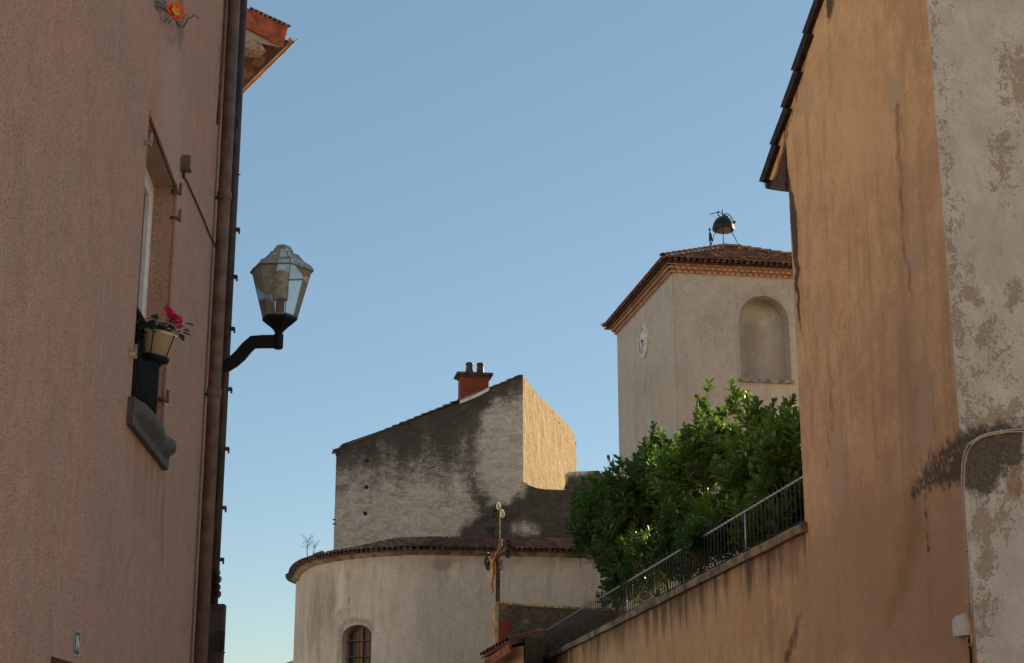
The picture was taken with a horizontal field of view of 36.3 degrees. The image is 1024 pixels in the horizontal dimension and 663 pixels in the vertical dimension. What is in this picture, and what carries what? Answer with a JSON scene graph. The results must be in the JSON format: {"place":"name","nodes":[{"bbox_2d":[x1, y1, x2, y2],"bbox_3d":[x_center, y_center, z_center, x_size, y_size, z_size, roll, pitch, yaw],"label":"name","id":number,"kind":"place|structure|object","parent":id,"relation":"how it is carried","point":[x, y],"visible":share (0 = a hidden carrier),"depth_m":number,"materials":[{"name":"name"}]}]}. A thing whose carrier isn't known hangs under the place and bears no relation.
{"place":"outdoors","nodes":[
{"label":"outdoors","id":0,"kind":"place"},
{"bbox_2d":[243,7,296,93],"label":"town house","id":1,"kind":"structure","parent":0,"point":[267,45],"depth_m":21.73,"materials":[{"name":"orange tile"}]},
{"bbox_2d":[285,536,614,662],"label":"round chapel","id":2,"kind":"structure","parent":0,"point":[429,599],"depth_m":60.10,"materials":[{"name":"beige paint"}]},
{"bbox_2d":[303,536,312,556],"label":"dry weed","id":3,"kind":"object","parent":2,"relation":"on","point":[307,543],"visible":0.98,"depth_m":65.95,"materials":[{"name":"plant"}]},
{"bbox_2d":[346,625,371,662],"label":"window","id":4,"kind":"structure","parent":2,"relation":"in","point":[360,637],"depth_m":60.40,"materials":[{"name":"brown wood"}]},
{"bbox_2d":[332,362,607,549],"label":"gable house","id":5,"kind":"structure","parent":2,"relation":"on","point":[470,457],"depth_m":65.28,"materials":[{"name":"paint"}]},
{"bbox_2d":[487,526,494,538],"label":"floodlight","id":6,"kind":"object","parent":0,"point":[490,529],"visible":1,"depth_m":63.53,"materials":[{"name":"metal"}]},
{"bbox_2d":[218,0,813,662],"label":"sky","id":7,"kind":"structure","parent":0,"point":[459,182],"materials":[{"name":"blue"}]},
{"bbox_2d":[759,0,1023,662],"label":"town house","id":8,"kind":"structure","parent":0,"point":[894,165],"depth_m":23.97,"materials":[{"name":"orange paint"}]},
{"bbox_2d":[952,614,972,662],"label":"junction box","id":9,"kind":"object","parent":8,"relation":"attached to","point":[960,625],"visible":1,"depth_m":21.52,"materials":[{"name":"white plastic"}]},
{"bbox_2d":[960,428,1023,646],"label":"wall cable","id":10,"kind":"object","parent":8,"relation":"attached to","point":[972,442],"depth_m":21.74,"materials":[{"name":"grey plastic"}]},
{"label":"ground","id":11,"kind":"structure","parent":0,"visible":0},
{"bbox_2d":[0,0,246,662],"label":"town house","id":12,"kind":"structure","parent":11,"relation":"on","point":[113,448],"depth_m":11.09,"materials":[{"name":"paint"}]},
{"bbox_2d":[72,629,80,656],"bbox_3d":[-2.775,1.988,9.956,0.012,0.162,0.173,1,-15,-4],"label":"house number plate","id":13,"kind":"object","parent":12,"relation":"attached to","point":[76,643],"visible":1,"depth_m":9.92,"materials":[{"name":"ceramic"}]},
{"bbox_2d":[137,169,153,319],"bbox_3d":[-3.172,-0.372,12.892,0.185,2.339,1.612,0,-15,0],"label":"window","id":14,"kind":"structure","parent":12,"relation":"in","point":[149,188],"depth_m":13.71,"materials":[{"name":"white paint"}]},
{"bbox_2d":[135,305,192,364],"bbox_3d":[-2.743,0.037,12.460,0.514,0.570,1.005,0,-15,0],"label":"flower pot","id":15,"kind":"object","parent":12,"relation":"attached to","point":[160,341],"visible":0.99,"depth_m":12.12,"materials":[{"name":"beige ceramic"}]},
{"bbox_2d":[156,0,199,44],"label":"ornamental flower","id":16,"kind":"object","parent":12,"relation":"attached to","point":[174,10],"visible":1,"depth_m":13.08,"materials":[{"name":"orange plant"}]},
{"bbox_2d":[181,155,191,178],"bbox_3d":[-2.990,-1.516,14.363,0.097,0.161,0.214,2,-15,-8],"label":"wall sensor","id":17,"kind":"object","parent":12,"relation":"attached to","point":[186,165],"depth_m":14.28,"materials":[{"name":"beige plastic"}]},
{"bbox_2d":[185,178,214,245],"bbox_3d":[-3.135,-1.185,15.752,0.018,0.219,2.750,1,-15,-4],"label":"wall cable","id":18,"kind":"object","parent":12,"relation":"attached to","point":[200,211],"depth_m":15.65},
{"bbox_2d":[222,244,313,372],"bbox_3d":[-2.950,-0.188,17.863,1.435,1.540,0.738,-9,-17,29],"label":"street lamp","id":19,"kind":"object","parent":12,"relation":"attached to","point":[271,283],"visible":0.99,"depth_m":17.67,"materials":[{"name":"black metal"}]},
{"bbox_2d":[480,629,545,662],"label":"lean to shed","id":20,"kind":"object","parent":11,"relation":"on","point":[525,647],"visible":1,"depth_m":48.40,"materials":[{"name":"red tile"}]},
{"bbox_2d":[543,522,811,662],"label":"garden wall","id":21,"kind":"structure","parent":11,"relation":"on","point":[751,606],"depth_m":32.27,"materials":[{"name":"paint"}]},
{"bbox_2d":[541,476,804,655],"bbox_3d":[3.143,6.801,40.562,0.069,1.874,26.197,3,-15,-9],"label":"iron railing","id":22,"kind":"object","parent":21,"relation":"on","point":[682,556],"visible":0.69,"depth_m":36.60,"materials":[{"name":"grey metal"}]},
{"bbox_2d":[600,243,800,608],"bbox_3d":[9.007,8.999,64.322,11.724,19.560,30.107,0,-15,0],"label":"bell tower","id":23,"kind":"structure","parent":11,"relation":"on","point":[723,313],"depth_m":52.66,"materials":[{"name":"paint"}]},
{"bbox_2d":[639,324,648,357],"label":"tower clock","id":24,"kind":"object","parent":23,"relation":"attached to","point":[643,340],"visible":1,"depth_m":55.60,"materials":[{"name":"ceramic"}]},
{"bbox_2d":[708,228,712,245],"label":"iron finial","id":25,"kind":"object","parent":23,"relation":"on","point":[710,236],"visible":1,"depth_m":56.41,"materials":[{"name":"black metal"}]},
{"bbox_2d":[711,209,738,243],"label":"clock bell","id":26,"kind":"object","parent":23,"relation":"on","point":[723,224],"visible":0.98,"depth_m":56.67,"materials":[{"name":"grey metal"}]},
{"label":"garden terrace","id":27,"kind":"structure","parent":11,"relation":"on","visible":0},
{"bbox_2d":[492,602,633,654],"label":"parapet wall","id":28,"kind":"structure","parent":27,"relation":"on","point":[509,619],"depth_m":53.06,"materials":[{"name":"grey concrete"}]},
{"bbox_2d":[484,502,511,602],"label":"wayside cross","id":29,"kind":"object","parent":28,"relation":"on","point":[489,564],"visible":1,"depth_m":53.27,"materials":[{"name":"brown wood"}]},
{"bbox_2d":[564,421,729,616],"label":"laurel shrub","id":30,"kind":"object","parent":27,"relation":"on","point":[621,524],"visible":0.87,"depth_m":43.41,"materials":[{"name":"green plant"}]},
{"bbox_2d":[645,375,804,568],"bbox_3d":[5.209,3.477,37.384,2.640,6.325,14.026,2,-15,-7],"label":"laurel shrub","id":31,"kind":"object","parent":27,"relation":"on","point":[699,461],"visible":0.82,"depth_m":34.82,"materials":[{"name":"green plant"}]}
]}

